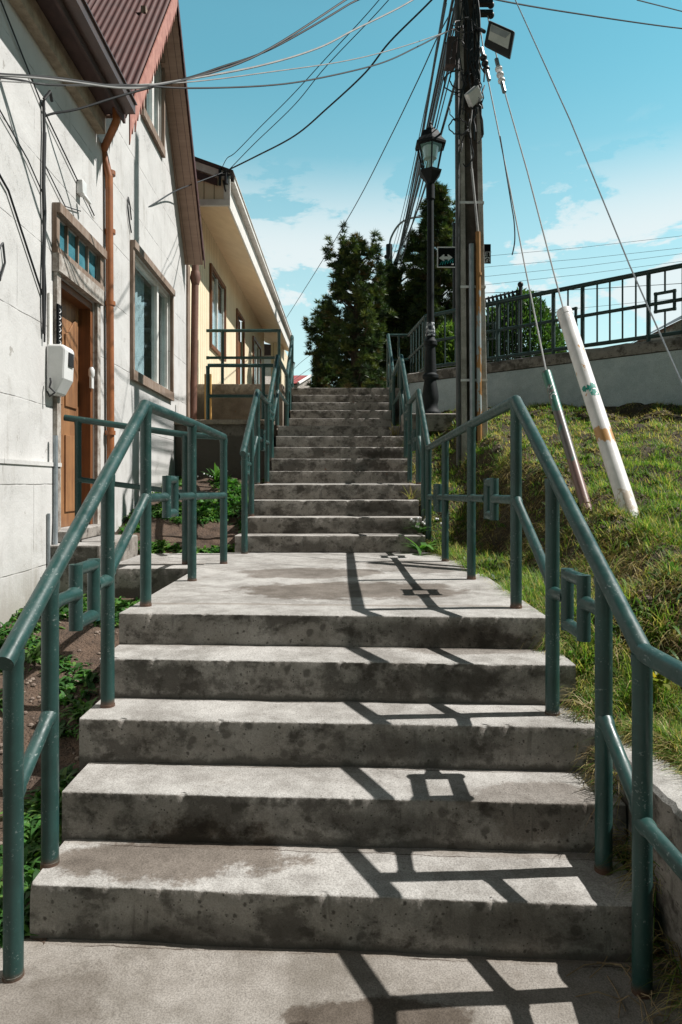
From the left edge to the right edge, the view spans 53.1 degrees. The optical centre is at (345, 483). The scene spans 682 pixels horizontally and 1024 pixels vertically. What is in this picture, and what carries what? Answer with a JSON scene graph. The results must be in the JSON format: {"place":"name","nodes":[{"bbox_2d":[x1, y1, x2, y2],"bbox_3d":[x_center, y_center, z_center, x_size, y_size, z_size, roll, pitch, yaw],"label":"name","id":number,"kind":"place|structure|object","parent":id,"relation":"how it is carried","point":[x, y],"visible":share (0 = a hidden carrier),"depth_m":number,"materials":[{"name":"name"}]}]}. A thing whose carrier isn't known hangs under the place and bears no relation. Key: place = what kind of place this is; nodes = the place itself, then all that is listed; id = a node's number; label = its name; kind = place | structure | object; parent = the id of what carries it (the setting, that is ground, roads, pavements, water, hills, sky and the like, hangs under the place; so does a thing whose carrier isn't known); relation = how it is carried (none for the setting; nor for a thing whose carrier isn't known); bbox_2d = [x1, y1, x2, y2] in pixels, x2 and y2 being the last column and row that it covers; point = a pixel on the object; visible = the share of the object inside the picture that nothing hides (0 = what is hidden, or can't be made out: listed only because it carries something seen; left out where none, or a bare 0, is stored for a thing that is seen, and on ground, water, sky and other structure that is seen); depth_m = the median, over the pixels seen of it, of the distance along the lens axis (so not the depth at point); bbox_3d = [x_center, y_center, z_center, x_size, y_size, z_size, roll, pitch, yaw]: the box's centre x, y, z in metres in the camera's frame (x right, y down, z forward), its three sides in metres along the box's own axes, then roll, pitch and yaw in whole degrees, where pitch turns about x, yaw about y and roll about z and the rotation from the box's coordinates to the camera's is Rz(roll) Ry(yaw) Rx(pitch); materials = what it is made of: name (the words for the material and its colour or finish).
{"place":"outdoors","nodes":[
{"label":"outdoors","id":0,"kind":"place"},
{"bbox_2d":[0,475,263,944],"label":"garden soil","id":1,"kind":"structure","parent":0,"point":[86,641],"depth_m":4.15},
{"bbox_2d":[0,602,126,925],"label":"pebbles","id":2,"kind":"object","parent":1,"relation":"on","point":[38,697],"visible":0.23,"depth_m":3.75,"materials":[{"name":"stone"}]},
{"bbox_2d":[0,475,263,947],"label":"garden weeds","id":3,"kind":"object","parent":1,"relation":"on","point":[80,708],"visible":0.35,"depth_m":3.86,"materials":[{"name":"green plant"}]},
{"bbox_2d":[197,463,227,481],"bbox_3d":[-1.770,-0.148,9.319,0.446,0.260,0.326,0,0,28],"label":"weed","id":4,"kind":"object","parent":1,"relation":"on","point":[216,473],"visible":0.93,"depth_m":9.25,"materials":[{"name":"green plant"}]},
{"bbox_2d":[115,553,219,598],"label":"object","id":5,"kind":"structure","parent":0,"point":[167,569],"depth_m":5.32,"materials":[{"name":"concrete"}]},
{"bbox_2d":[274,426,277,442],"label":"terrace","id":6,"kind":"structure","parent":0,"point":[275,432],"depth_m":9.95,"materials":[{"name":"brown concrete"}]},
{"bbox_2d":[204,374,211,419],"bbox_3d":[-2.170,-1.245,10.790,0.100,0.950,0.080,0,0,0],"label":"timber post","id":7,"kind":"object","parent":6,"relation":"on","point":[205,397],"visible":0.43,"depth_m":10.75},
{"bbox_2d":[197,384,283,425],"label":"terrace wall","id":8,"kind":"structure","parent":6,"relation":"on","point":[230,408],"depth_m":11.50,"materials":[{"name":"brown concrete"}]},
{"bbox_2d":[206,329,280,383],"bbox_3d":[-1.730,-2.133,11.600,1.260,0.967,0.060,0,0,0],"label":"terrace railing","id":9,"kind":"object","parent":8,"relation":"on","point":[222,357],"visible":0.74,"depth_m":11.58,"materials":[{"name":"metal"}]},
{"bbox_2d":[0,938,681,1023],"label":"path","id":10,"kind":"structure","parent":0,"point":[69,981],"depth_m":2.07,"materials":[{"name":"concrete"}]},
{"bbox_2d":[0,400,227,983],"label":"stair railing","id":11,"kind":"object","parent":10,"relation":"on","point":[47,600],"visible":0.96,"depth_m":2.64,"materials":[{"name":"metal"}]},
{"bbox_2d":[386,333,681,999],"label":"stair railing","id":12,"kind":"object","parent":10,"relation":"on","point":[647,658],"visible":0.97,"depth_m":2.54,"materials":[{"name":"metal"}]},
{"bbox_2d":[566,956,681,1023],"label":"straw litter","id":13,"kind":"object","parent":10,"relation":"on","point":[638,996],"visible":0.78,"depth_m":2.02,"materials":[{"name":"plant"}]},
{"bbox_2d":[284,388,398,409],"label":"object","id":14,"kind":"structure","parent":0,"point":[339,391],"depth_m":12.70,"materials":[{"name":"concrete"}]},
{"bbox_2d":[390,334,408,387],"bbox_3d":[0.995,-2.266,12.820,0.390,1.072,0.049,0,0,0],"label":"link railing","id":15,"kind":"object","parent":14,"relation":"on","point":[398,337],"visible":0.64,"depth_m":12.80,"materials":[{"name":"metal"}]},
{"bbox_2d":[274,409,422,533],"bbox_3d":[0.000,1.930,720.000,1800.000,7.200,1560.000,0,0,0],"label":"ground","id":16,"kind":"structure","parent":0,"point":[284,425],"depth_m":12.89,"materials":[{"name":"soil"}]},
{"bbox_2d":[50,535,137,598],"bbox_3d":[-2.102,0.802,5.760,0.439,0.655,1.080,0,0,0],"label":"door stoop","id":17,"kind":"object","parent":16,"relation":"on","point":[87,548],"depth_m":5.22,"materials":[{"name":"concrete"}]},
{"bbox_2d":[0,0,204,626],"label":"white house","id":18,"kind":"structure","parent":16,"relation":"on","point":[98,256],"depth_m":6.10,"materials":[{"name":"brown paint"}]},
{"bbox_2d":[61,297,78,526],"bbox_3d":[-2.447,-0.645,5.895,0.153,2.050,0.870,0,0,0],"label":"door","id":19,"kind":"structure","parent":18,"relation":"in","point":[70,313],"depth_m":6.03,"materials":[{"name":"brown wood"}]},
{"bbox_2d":[52,202,106,290],"bbox_3d":[-2.298,-2.009,5.930,0.092,0.393,1.142,0,0,-2],"label":"transom window","id":20,"kind":"structure","parent":18,"relation":"in","point":[64,242],"depth_m":5.84,"materials":[{"name":"brown wood"}]},
{"bbox_2d":[130,240,174,400],"bbox_3d":[-2.455,-1.905,8.482,0.242,1.530,1.992,0,0,-2],"label":"window","id":21,"kind":"structure","parent":18,"relation":"in","point":[137,375],"depth_m":8.64,"materials":[{"name":"brown wood"}]},
{"bbox_2d":[141,5,165,157],"bbox_3d":[-2.412,-4.905,8.444,0.160,1.270,1.052,0,0,-2],"label":"window","id":22,"kind":"structure","parent":18,"relation":"in","point":[150,117],"depth_m":8.80,"materials":[{"name":"brown wood"}]},
{"bbox_2d":[148,172,222,206],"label":"cable","id":23,"kind":"object","parent":18,"relation":"attached to","point":[182,188],"visible":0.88,"depth_m":9.39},
{"bbox_2d":[175,425,271,477],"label":"terrace wall","id":24,"kind":"structure","parent":16,"relation":"on","point":[207,453],"depth_m":9.72,"materials":[{"name":"concrete"}]},
{"bbox_2d":[174,420,274,425],"bbox_3d":[-1.810,-0.866,9.780,1.580,0.068,0.240,0,0,0],"label":"coping","id":25,"kind":"object","parent":24,"relation":"on","point":[224,422],"visible":0.32,"depth_m":9.66,"materials":[{"name":"grey concrete"}]},
{"bbox_2d":[206,363,274,419],"bbox_3d":[-1.492,-1.298,9.809,1.026,0.837,0.079,0,0,0],"label":"terrace railing","id":26,"kind":"object","parent":25,"relation":"on","point":[208,394],"visible":0.72,"depth_m":9.78,"materials":[{"name":"metal"}]},
{"bbox_2d":[189,157,291,386],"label":"yellow house","id":27,"kind":"structure","parent":16,"relation":"on","point":[236,284],"depth_m":13.56,"materials":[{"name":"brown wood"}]},
{"bbox_2d":[209,263,225,361],"bbox_3d":[-2.537,-3.270,13.300,0.165,1.540,1.540,0,0,0],"label":"window","id":28,"kind":"structure","parent":27,"relation":"in","point":[213,287],"depth_m":13.29,"materials":[{"name":"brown wood"}]},
{"bbox_2d":[236,308,244,383],"bbox_3d":[-2.530,-2.840,16.150,0.140,2.300,1.140,0,0,0],"label":"door","id":29,"kind":"structure","parent":27,"relation":"in","point":[237,311],"depth_m":16.35,"materials":[{"name":"brown wood"}]},
{"bbox_2d":[252,336,260,383],"bbox_3d":[-2.537,-3.130,19.150,0.165,1.660,1.640,0,0,0],"label":"window","id":30,"kind":"structure","parent":27,"relation":"in","point":[256,371],"depth_m":19.12,"materials":[{"name":"white glass"}]},
{"bbox_2d":[221,0,378,169],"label":"cable","id":31,"kind":"object","parent":27,"relation":"attached to","point":[302,83],"visible":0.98,"depth_m":9.62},
{"bbox_2d":[225,0,388,172],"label":"cable","id":32,"kind":"object","parent":27,"relation":"attached to","point":[308,87],"visible":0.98,"depth_m":9.56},
{"bbox_2d":[240,342,270,375],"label":"neighbour house","id":33,"kind":"structure","parent":16,"relation":"on","point":[267,349],"depth_m":35.95,"materials":[{"name":"white paint"}]},
{"bbox_2d":[265,374,311,387],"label":"red roofed house","id":34,"kind":"structure","parent":16,"relation":"on","point":[300,381],"depth_m":31.73,"materials":[{"name":"white paint"}]},
{"bbox_2d":[301,293,340,387],"bbox_3d":[-0.352,-3.485,19.615,1.878,3.876,1.693,0,0,-37],"label":"conifer","id":35,"kind":"object","parent":16,"relation":"on","point":[323,375],"visible":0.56,"depth_m":19.30,"materials":[{"name":"green plant"}]},
{"bbox_2d":[235,499,424,552],"bbox_3d":[-0.145,0.484,6.867,1.790,0.622,0.905,0,0,0],"label":"stair flight","id":36,"kind":"object","parent":16,"relation":"on","point":[326,526],"visible":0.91,"depth_m":6.70,"materials":[{"name":"concrete"}]},
{"bbox_2d":[401,482,420,498],"bbox_3d":[0.671,0.066,7.218,0.317,0.210,0.400,0,0,0],"label":"weed","id":37,"kind":"object","parent":36,"relation":"on","point":[409,497],"visible":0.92,"depth_m":7.22,"materials":[{"name":"green plant"}]},
{"bbox_2d":[404,517,441,532],"bbox_3d":[0.770,0.406,6.642,0.319,0.152,0.502,0,0,-44],"label":"weed","id":38,"kind":"object","parent":36,"relation":"on","point":[418,528],"visible":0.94,"depth_m":6.61,"materials":[{"name":"green plant"}]},
{"bbox_2d":[30,644,631,962],"bbox_3d":[-0.052,1.219,2.837,2.165,0.823,1.326,0,0,0],"label":"stair flight","id":39,"kind":"object","parent":16,"relation":"on","point":[426,801],"visible":0.92,"depth_m":2.56,"materials":[{"name":"concrete"}]},
{"bbox_2d":[119,553,544,648],"bbox_3d":[-0.075,0.816,4.874,2.130,0.327,3.092,0,0,0],"label":"landing","id":40,"kind":"object","parent":16,"relation":"on","point":[418,600],"visible":0.75,"depth_m":3.60,"materials":[{"name":"concrete"}]},
{"bbox_2d":[240,335,294,553],"bbox_3d":[-0.970,-1.050,9.534,0.092,3.449,6.598,0,0,0],"label":"stair railing","id":41,"kind":"object","parent":40,"relation":"on","point":[262,440],"visible":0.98,"depth_m":7.44,"materials":[{"name":"metal"}]},
{"bbox_2d":[400,535,449,554],"bbox_3d":[0.676,0.587,6.332,0.699,0.245,0.364,0,0,28],"label":"weed","id":42,"kind":"object","parent":40,"relation":"on","point":[422,547],"visible":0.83,"depth_m":6.32,"materials":[{"name":"green plant"}]},
{"bbox_2d":[254,483,420,516],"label":"stair step","id":43,"kind":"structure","parent":16,"relation":"on","point":[331,491],"depth_m":7.26,"materials":[{"name":"concrete"}]},
{"bbox_2d":[269,436,406,482],"bbox_3d":[-0.062,-0.249,9.138,1.785,0.797,1.184,0,0,0],"label":"stair flight","id":44,"kind":"object","parent":43,"relation":"on","point":[338,459],"visible":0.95,"depth_m":8.84,"materials":[{"name":"concrete"}]},
{"bbox_2d":[278,426,403,435],"bbox_3d":[-0.065,-0.646,10.608,1.790,0.552,1.884,0,0,0],"label":"landing","id":45,"kind":"object","parent":16,"relation":"on","point":[334,430],"visible":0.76,"depth_m":9.67,"materials":[{"name":"concrete"}]},
{"bbox_2d":[289,395,391,425],"bbox_3d":[-0.080,-1.196,12.127,1.740,0.812,1.265,0,0,0],"label":"stair flight","id":46,"kind":"object","parent":45,"relation":"on","point":[340,410],"visible":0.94,"depth_m":11.80,"materials":[{"name":"concrete"}]},
{"bbox_2d":[321,220,398,387],"bbox_3d":[0.364,-4.251,17.982,2.130,5.372,1.833,0,0,0],"label":"conifer","id":47,"kind":"object","parent":16,"relation":"on","point":[354,363],"visible":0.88,"depth_m":17.71,"materials":[{"name":"green plant"}]},
{"bbox_2d":[384,216,421,330],"bbox_3d":[2.459,-6.027,27.000,1.870,9.114,0.320,0,0,0],"label":"street lamp","id":48,"kind":"object","parent":16,"relation":"on","point":[388,250],"visible":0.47,"depth_m":26.94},
{"bbox_2d":[392,3,446,258],"bbox_3d":[1.480,-7.151,17.451,0.017,3.220,19.113,0,0,2],"label":"cable","id":49,"kind":"object","parent":48,"relation":"attached to","point":[417,151],"visible":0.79,"depth_m":12.88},
{"bbox_2d":[395,0,446,261],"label":"cable","id":50,"kind":"object","parent":48,"relation":"attached to","point":[422,128],"visible":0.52,"depth_m":10.93,"materials":[{"name":"rubber"}]},
{"bbox_2d":[399,0,445,253],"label":"cable","id":51,"kind":"object","parent":48,"relation":"attached to","point":[429,93],"visible":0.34,"depth_m":9.69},
{"bbox_2d":[396,25,452,267],"bbox_3d":[1.456,-6.359,17.450,0.016,2.139,19.107,0,0,1],"label":"cable","id":52,"kind":"object","parent":48,"relation":"attached to","point":[423,156],"visible":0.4,"depth_m":13.41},
{"bbox_2d":[359,252,451,387],"bbox_3d":[2.049,-4.299,20.872,4.342,5.690,3.128,0,0,-23],"label":"conifer","id":53,"kind":"object","parent":16,"relation":"on","point":[394,298],"visible":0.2,"depth_m":20.32,"materials":[{"name":"green plant"}]},
{"bbox_2d":[393,181,454,390],"bbox_3d":[2.597,-5.209,20.041,2.785,7.301,2.219,0,0,20],"label":"conifer","id":54,"kind":"object","parent":16,"relation":"on","point":[444,217],"visible":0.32,"depth_m":19.71,"materials":[{"name":"green plant"}]},
{"bbox_2d":[403,336,681,412],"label":"retaining wall","id":55,"kind":"structure","parent":16,"relation":"on","point":[647,378],"depth_m":9.42,"materials":[{"name":"concrete"}]},
{"bbox_2d":[407,263,681,372],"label":"metal fence","id":56,"kind":"object","parent":55,"relation":"on","point":[648,336],"visible":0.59,"depth_m":9.77,"materials":[{"name":"metal"}]},
{"bbox_2d":[613,733,681,980],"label":"retaining wall","id":57,"kind":"structure","parent":16,"relation":"on","point":[667,801],"depth_m":2.22,"materials":[{"name":"concrete"}]},
{"bbox_2d":[632,315,681,342],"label":"gabled house","id":58,"kind":"structure","parent":16,"relation":"on","point":[676,326],"depth_m":26.38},
{"bbox_2d":[179,0,681,383],"label":"sky","id":59,"kind":"structure","parent":0,"point":[618,84],"materials":[{"name":"blue"}]},
{"bbox_2d":[391,401,681,881],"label":"grass bank","id":60,"kind":"structure","parent":0,"point":[486,457],"depth_m":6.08,"materials":[{"name":"plant"}]},
{"bbox_2d":[401,413,455,431],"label":"lamp plinth","id":61,"kind":"structure","parent":60,"relation":"on","point":[437,422],"depth_m":9.47,"materials":[{"name":"concrete"}]},
{"bbox_2d":[415,121,445,412],"bbox_3d":[1.213,-3.066,9.750,0.416,4.194,0.480,0,0,0],"label":"street lamp","id":62,"kind":"object","parent":61,"relation":"on","point":[430,142],"visible":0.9,"depth_m":9.69,"materials":[{"name":"black metal"}]},
{"bbox_2d":[443,0,493,465],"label":"utility pole","id":63,"kind":"object","parent":60,"relation":"on","point":[462,54],"visible":0.97,"depth_m":7.88,"materials":[{"name":"wood"}]},
{"bbox_2d":[0,0,346,87],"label":"cable","id":64,"kind":"object","parent":63,"relation":"attached to","point":[262,52],"visible":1,"depth_m":5.55,"materials":[{"name":"rubber"}]},
{"bbox_2d":[46,0,358,116],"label":"cable","id":65,"kind":"object","parent":63,"relation":"attached to","point":[210,70],"visible":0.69,"depth_m":5.99,"materials":[{"name":"rubber"}]},
{"bbox_2d":[0,0,412,88],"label":"cable","id":66,"kind":"object","parent":63,"relation":"attached to","point":[204,76],"visible":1,"depth_m":5.66,"materials":[{"name":"rubber"}]},
{"bbox_2d":[0,25,462,85],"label":"cable","id":67,"kind":"object","parent":63,"relation":"attached to","point":[254,73],"visible":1,"depth_m":5.96,"materials":[{"name":"rubber"}]},
{"bbox_2d":[0,25,465,88],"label":"cable","id":68,"kind":"object","parent":63,"relation":"attached to","point":[16,79],"visible":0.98,"depth_m":5.77,"materials":[{"name":"rubber"}]},
{"bbox_2d":[223,0,431,172],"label":"cable","id":69,"kind":"object","parent":63,"relation":"attached to","point":[374,61],"visible":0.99,"depth_m":9.15,"materials":[{"name":"rubber"}]},
{"bbox_2d":[286,9,452,317],"bbox_3d":[-0.361,-5.557,15.601,0.015,0.431,15.209,0,0,-13],"label":"cable","id":70,"kind":"object","parent":63,"relation":"attached to","point":[381,154],"visible":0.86,"depth_m":11.10,"materials":[{"name":"rubber"}]},
{"bbox_2d":[389,1,446,257],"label":"cable","id":71,"kind":"object","parent":63,"relation":"attached to","point":[412,167],"visible":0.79,"depth_m":14.27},
{"bbox_2d":[393,42,445,263],"bbox_3d":[1.409,-6.690,17.452,0.033,3.236,19.111,0,0,1],"label":"cable","id":72,"kind":"object","parent":63,"relation":"attached to","point":[437,85],"visible":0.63,"depth_m":9.61,"materials":[{"name":"rubber"}]},
{"bbox_2d":[399,71,447,267],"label":"cable","id":73,"kind":"object","parent":63,"relation":"attached to","point":[426,164],"visible":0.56,"depth_m":11.15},
{"bbox_2d":[398,72,448,253],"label":"cable","id":74,"kind":"object","parent":63,"relation":"attached to","point":[420,180],"visible":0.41,"depth_m":13.36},
{"bbox_2d":[395,80,454,251],"bbox_3d":[1.618,-6.948,17.452,0.033,4.451,19.118,0,0,2],"label":"cable","id":75,"kind":"object","parent":63,"relation":"attached to","point":[446,115],"visible":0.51,"depth_m":9.49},
{"bbox_2d":[400,76,449,263],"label":"cable","id":76,"kind":"object","parent":63,"relation":"attached to","point":[427,164],"visible":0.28,"depth_m":9.35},
{"bbox_2d":[396,7,454,261],"bbox_3d":[1.479,-6.650,17.451,0.033,2.046,19.107,0,0,1],"label":"cable","id":77,"kind":"object","parent":63,"relation":"attached to","point":[452,18],"visible":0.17,"depth_m":8.41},
{"bbox_2d":[397,16,454,261],"bbox_3d":[1.491,-6.747,17.451,0.017,2.143,19.105,0,0,1],"label":"cable","id":78,"kind":"object","parent":63,"relation":"attached to","point":[432,122],"visible":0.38,"depth_m":10.44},
{"bbox_2d":[401,30,454,251],"bbox_3d":[1.591,-6.774,17.451,0.017,3.049,19.114,0,0,2],"label":"cable","id":79,"kind":"object","parent":63,"relation":"attached to","point":[432,125],"visible":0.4,"depth_m":10.05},
{"bbox_2d":[405,0,453,223],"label":"cable","id":80,"kind":"object","parent":63,"relation":"attached to","point":[449,18],"visible":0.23,"depth_m":9.11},
{"bbox_2d":[479,46,490,81],"bbox_3d":[1.584,-4.754,7.747,0.080,0.483,0.224,0,0,-17],"label":"insulator","id":81,"kind":"object","parent":63,"relation":"attached to","point":[485,63],"visible":1,"depth_m":7.72,"materials":[{"name":"white ceramic"}]},
{"bbox_2d":[474,21,514,58],"bbox_3d":[1.670,-4.968,7.669,0.372,0.572,0.483,0,0,0],"label":"floodlight","id":82,"kind":"object","parent":63,"relation":"attached to","point":[499,39],"visible":0.98,"depth_m":7.49,"materials":[{"name":"black metal"}]},
{"bbox_2d":[480,33,546,369],"bbox_3d":[1.687,-3.127,6.849,0.134,4.408,2.226,0,0,-3],"label":"guy wire","id":83,"kind":"object","parent":63,"relation":"attached to","point":[518,231],"visible":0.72,"depth_m":6.79,"materials":[{"name":"metal"}]},
{"bbox_2d":[500,136,514,254],"bbox_3d":[1.615,-2.898,6.823,0.042,1.420,0.564,0,0,0],"label":"cable tail","id":84,"kind":"object","parent":83,"relation":"hanging from","point":[509,195],"visible":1,"depth_m":6.73},
{"bbox_2d":[487,15,563,306],"bbox_3d":[1.764,-3.453,6.827,0.070,4.055,2.269,0,0,-5],"label":"guy wire","id":85,"kind":"object","parent":63,"relation":"attached to","point":[533,196],"visible":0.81,"depth_m":6.50,"materials":[{"name":"metal"}]},
{"bbox_2d":[494,57,505,93],"bbox_3d":[1.700,-4.475,7.496,0.080,0.482,0.228,0,0,-15],"label":"insulator","id":86,"kind":"object","parent":85,"relation":"attached to","point":[500,74],"visible":1,"depth_m":7.47,"materials":[{"name":"ceramic"}]},
{"bbox_2d":[496,0,681,28],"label":"cable","id":87,"kind":"object","parent":63,"relation":"attached to","point":[586,14],"visible":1,"depth_m":9.16,"materials":[{"name":"rubber"}]},
{"bbox_2d":[515,0,681,383],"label":"guy wire","id":88,"kind":"object","parent":63,"relation":"attached to","point":[604,204],"visible":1,"depth_m":5.39,"materials":[{"name":"metal"}]},
{"bbox_2d":[412,404,681,766],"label":"grass tufts","id":89,"kind":"object","parent":60,"relation":"on","point":[597,514],"visible":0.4,"depth_m":4.89,"materials":[{"name":"plant"}]},
{"bbox_2d":[432,405,681,662],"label":"bank weeds","id":90,"kind":"object","parent":60,"relation":"on","point":[654,573],"visible":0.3,"depth_m":4.75,"materials":[{"name":"green plant"}]},
{"bbox_2d":[437,431,681,698],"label":"bank stones","id":91,"kind":"object","parent":60,"relation":"on","point":[648,598],"visible":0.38,"depth_m":4.65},
{"bbox_2d":[449,442,681,708],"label":"thatch","id":92,"kind":"object","parent":60,"relation":"on","point":[616,575],"visible":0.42,"depth_m":4.27,"materials":[{"name":"green plant"}]},
{"bbox_2d":[542,370,591,512],"bbox_3d":[1.727,-0.310,5.314,0.077,1.279,0.918,0,0,-5],"label":"guy guard","id":93,"kind":"object","parent":60,"relation":"on","point":[570,452],"visible":0.86,"depth_m":5.29,"materials":[{"name":"grey paint"}]},
{"bbox_2d":[540,690,622,708],"bbox_3d":[1.044,1.119,3.088,0.600,0.431,0.518,0,0,-14],"label":"weed","id":94,"kind":"object","parent":60,"relation":"on","point":[580,700],"visible":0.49,"depth_m":2.89,"materials":[{"name":"green plant"}]},
{"bbox_2d":[556,306,638,517],"bbox_3d":[1.889,-0.531,5.131,0.128,1.869,1.256,0,0,-6],"label":"guy guard","id":95,"kind":"object","parent":60,"relation":"on","point":[613,464],"visible":0.89,"depth_m":5.06,"materials":[{"name":"white paint"}]},
{"bbox_2d":[556,691,681,1023],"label":"gap weeds","id":96,"kind":"object","parent":60,"relation":"on","point":[623,848],"visible":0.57,"depth_m":2.18,"materials":[{"name":"green plant"}]},
{"bbox_2d":[653,670,670,689],"bbox_3d":[1.357,0.817,2.924,0.148,0.112,0.244,0,0,33],"label":"weed","id":97,"kind":"object","parent":60,"relation":"on","point":[660,679],"visible":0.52,"depth_m":2.93,"materials":[{"name":"yellow plant"}]},
{"bbox_2d":[414,349,681,382],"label":"terrace ground","id":98,"kind":"structure","parent":0,"point":[571,362],"depth_m":9.90,"materials":[{"name":"concrete"}]},
{"bbox_2d":[423,320,455,369],"bbox_3d":[1.906,-2.345,12.602,1.123,1.379,1.362,0,0,0],"label":"shrub","id":99,"kind":"object","parent":98,"relation":"on","point":[439,347],"visible":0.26,"depth_m":12.23,"materials":[{"name":"green plant"}]},
{"bbox_2d":[437,223,490,321],"bbox_3d":[2.260,-3.334,12.970,1.048,3.229,0.127,0,0,0],"label":"street sign","id":100,"kind":"object","parent":98,"relation":"on","point":[445,257],"visible":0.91,"depth_m":12.94,"materials":[{"name":"black metal"}]},
{"bbox_2d":[485,281,522,361],"bbox_3d":[2.682,-2.597,11.600,0.682,1.654,0.095,0,0,0],"label":"iron fence","id":101,"kind":"object","parent":98,"relation":"on","point":[508,293],"visible":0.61,"depth_m":11.59,"materials":[{"name":"metal"}]},
{"bbox_2d":[485,287,567,362],"bbox_3d":[3.363,-2.714,13.200,2.033,2.099,2.152,0,0,0],"label":"shrub","id":102,"kind":"object","parent":98,"relation":"on","point":[546,331],"visible":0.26,"depth_m":12.59,"materials":[{"name":"green plant"}]},
{"bbox_2d":[446,261,680,290],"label":"cable","id":103,"kind":"object","parent":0,"point":[580,274],"visible":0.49,"depth_m":33.01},
{"bbox_2d":[447,283,681,295],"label":"cable","id":104,"kind":"object","parent":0,"point":[595,288],"visible":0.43,"depth_m":32.68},
{"bbox_2d":[485,254,676,276],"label":"cable","id":105,"kind":"object","parent":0,"point":[582,266],"visible":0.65,"depth_m":33.01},
{"bbox_2d":[489,248,677,266],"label":"cable","id":106,"kind":"object","parent":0,"point":[584,258],"visible":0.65,"depth_m":32.97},
{"bbox_2d":[492,236,677,255],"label":"cable","id":107,"kind":"object","parent":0,"point":[588,246],"visible":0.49,"depth_m":32.92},
{"bbox_2d":[637,0,681,11],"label":"cable","id":108,"kind":"object","parent":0,"point":[658,5],"visible":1,"depth_m":9.42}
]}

